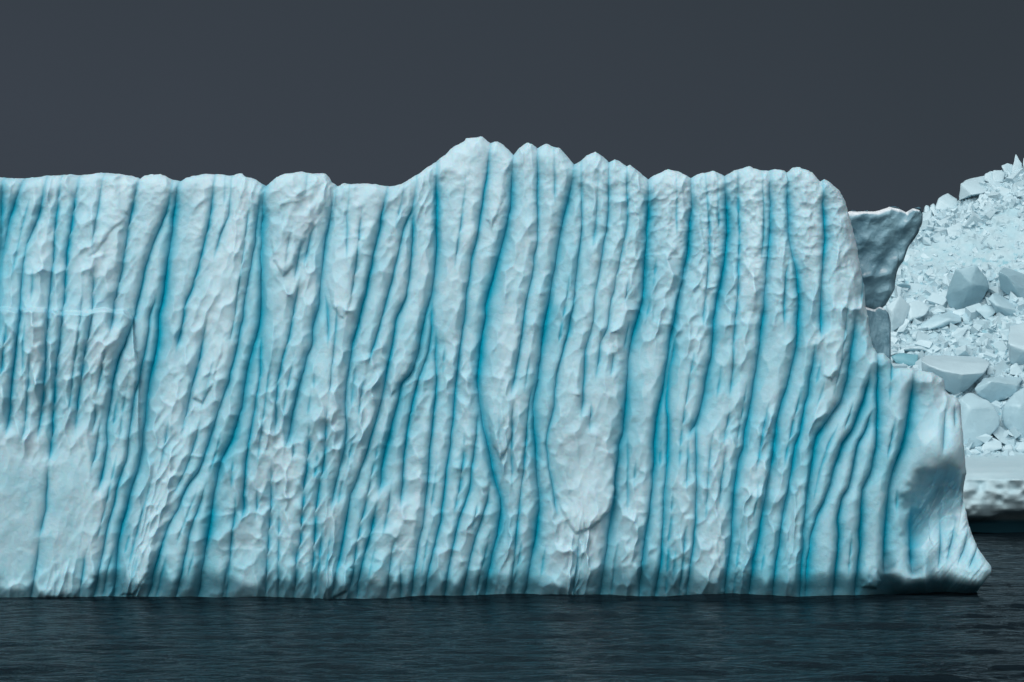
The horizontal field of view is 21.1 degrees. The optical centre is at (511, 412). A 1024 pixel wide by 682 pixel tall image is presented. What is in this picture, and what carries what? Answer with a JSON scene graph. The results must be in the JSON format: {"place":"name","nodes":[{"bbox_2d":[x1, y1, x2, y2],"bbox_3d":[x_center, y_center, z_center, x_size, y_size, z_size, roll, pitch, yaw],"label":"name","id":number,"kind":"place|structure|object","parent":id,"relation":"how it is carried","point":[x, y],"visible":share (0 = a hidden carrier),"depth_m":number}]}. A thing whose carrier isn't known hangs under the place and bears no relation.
{"place":"outdoors","nodes":[
{"label":"outdoors","id":0,"kind":"place"},
{"bbox_2d":[0,532,1023,681],"bbox_3d":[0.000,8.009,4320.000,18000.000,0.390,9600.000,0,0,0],"label":"water","id":1,"kind":"structure","parent":0,"point":[978,636],"depth_m":98.12},
{"bbox_2d":[0,136,990,598],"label":"iceberg","id":2,"kind":"object","parent":1,"relation":"on","point":[476,366],"visible":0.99,"depth_m":118.83},
{"bbox_2d":[883,180,1023,532],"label":"iceberg","id":3,"kind":"object","parent":1,"relation":"on","point":[993,492],"visible":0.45,"depth_m":192.36},
{"bbox_2d":[886,296,909,330],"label":"ice block","id":4,"kind":"object","parent":3,"relation":"on","point":[898,308],"depth_m":205.07},
{"bbox_2d":[897,282,910,288],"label":"ice block","id":5,"kind":"object","parent":3,"relation":"on","point":[904,284],"depth_m":210.51},
{"bbox_2d":[892,353,917,365],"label":"ice block","id":6,"kind":"object","parent":3,"relation":"on","point":[908,359],"depth_m":200.54},
{"bbox_2d":[911,331,921,339],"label":"ice block","id":7,"kind":"object","parent":3,"relation":"on","point":[913,335],"depth_m":204.02},
{"bbox_2d":[907,300,928,321],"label":"ice block","id":8,"kind":"object","parent":3,"relation":"on","point":[919,309],"depth_m":205.78},
{"bbox_2d":[901,338,936,351],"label":"ice block","id":9,"kind":"object","parent":3,"relation":"on","point":[913,348],"depth_m":202.50},
{"bbox_2d":[924,205,928,211],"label":"ice block","id":10,"kind":"object","parent":3,"relation":"on","point":[926,208],"depth_m":222.22},
{"bbox_2d":[928,333,938,338],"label":"ice block","id":11,"kind":"object","parent":3,"relation":"on","point":[933,335],"depth_m":204.58},
{"bbox_2d":[920,312,961,329],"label":"ice block","id":12,"kind":"object","parent":3,"relation":"on","point":[941,320],"depth_m":205.01},
{"bbox_2d":[935,193,956,210],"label":"ice block","id":13,"kind":"object","parent":3,"relation":"on","point":[945,201],"depth_m":221.68},
{"bbox_2d":[886,166,1023,456],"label":"crushed ice","id":14,"kind":"structure","parent":3,"relation":"on","point":[971,212],"depth_m":208.46},
{"bbox_2d":[921,355,989,393],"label":"ice block","id":15,"kind":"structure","parent":3,"relation":"on","point":[959,374],"depth_m":196.38},
{"bbox_2d":[962,313,971,323],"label":"ice block","id":16,"kind":"object","parent":3,"relation":"on","point":[965,317],"depth_m":205.22},
{"bbox_2d":[946,265,988,309],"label":"ice block","id":17,"kind":"object","parent":3,"relation":"on","point":[968,285],"depth_m":205.68},
{"bbox_2d":[959,176,987,199],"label":"ice block","id":18,"kind":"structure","parent":3,"relation":"on","point":[971,187],"depth_m":220.15},
{"bbox_2d":[969,449,979,454],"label":"ice block","id":19,"kind":"object","parent":3,"relation":"on","point":[974,452],"depth_m":190.27},
{"bbox_2d":[958,393,999,448],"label":"ice block","id":20,"kind":"object","parent":3,"relation":"on","point":[979,416],"depth_m":190.60},
{"bbox_2d":[976,337,981,345],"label":"ice block","id":21,"kind":"object","parent":3,"relation":"on","point":[978,342],"depth_m":202.49},
{"bbox_2d":[976,305,995,319],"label":"ice block","id":22,"kind":"object","parent":3,"relation":"on","point":[985,311],"depth_m":204.71},
{"bbox_2d":[984,172,991,181],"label":"ice block","id":23,"kind":"object","parent":3,"relation":"on","point":[987,176],"depth_m":221.09},
{"bbox_2d":[985,269,994,280],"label":"ice block","id":24,"kind":"object","parent":3,"relation":"on","point":[990,278],"depth_m":209.85},
{"bbox_2d":[981,438,1001,452],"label":"ice block","id":25,"kind":"object","parent":3,"relation":"on","point":[992,444],"depth_m":190.34},
{"bbox_2d":[975,375,1021,402],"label":"ice block","id":26,"kind":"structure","parent":3,"relation":"on","point":[997,388],"depth_m":195.06},
{"bbox_2d":[992,170,1004,181],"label":"ice block","id":27,"kind":"object","parent":3,"relation":"on","point":[998,175],"depth_m":220.95},
{"bbox_2d":[988,293,1015,315],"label":"ice block","id":28,"kind":"object","parent":3,"relation":"on","point":[1004,306],"depth_m":204.46},
{"bbox_2d":[993,426,1010,444],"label":"ice block","id":29,"kind":"object","parent":3,"relation":"on","point":[998,432],"depth_m":191.47},
{"bbox_2d":[1002,163,1012,174],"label":"ice block","id":30,"kind":"object","parent":3,"relation":"on","point":[1006,167],"depth_m":221.59},
{"bbox_2d":[1003,444,1012,450],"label":"ice block","id":31,"kind":"object","parent":3,"relation":"on","point":[1009,447],"depth_m":190.32},
{"bbox_2d":[999,267,1023,297],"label":"ice block","id":32,"kind":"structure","parent":3,"relation":"on","point":[1011,280],"depth_m":205.69},
{"bbox_2d":[1001,388,1023,439],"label":"ice block","id":33,"kind":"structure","parent":3,"relation":"on","point":[1012,413],"depth_m":191.56},
{"bbox_2d":[1008,324,1023,364],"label":"ice block","id":34,"kind":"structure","parent":3,"relation":"on","point":[1016,344],"depth_m":198.88},
{"bbox_2d":[1010,363,1021,374],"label":"ice block","id":35,"kind":"object","parent":3,"relation":"on","point":[1015,368],"depth_m":198.74},
{"bbox_2d":[1011,155,1021,173],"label":"ice block","id":36,"kind":"object","parent":3,"relation":"on","point":[1017,164],"depth_m":220.84},
{"bbox_2d":[1016,442,1023,451],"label":"ice block","id":37,"kind":"object","parent":3,"relation":"on","point":[1020,447],"depth_m":190.50},
{"bbox_2d":[0,0,1023,211],"label":"sky","id":38,"kind":"structure","parent":0,"point":[900,104]}
]}

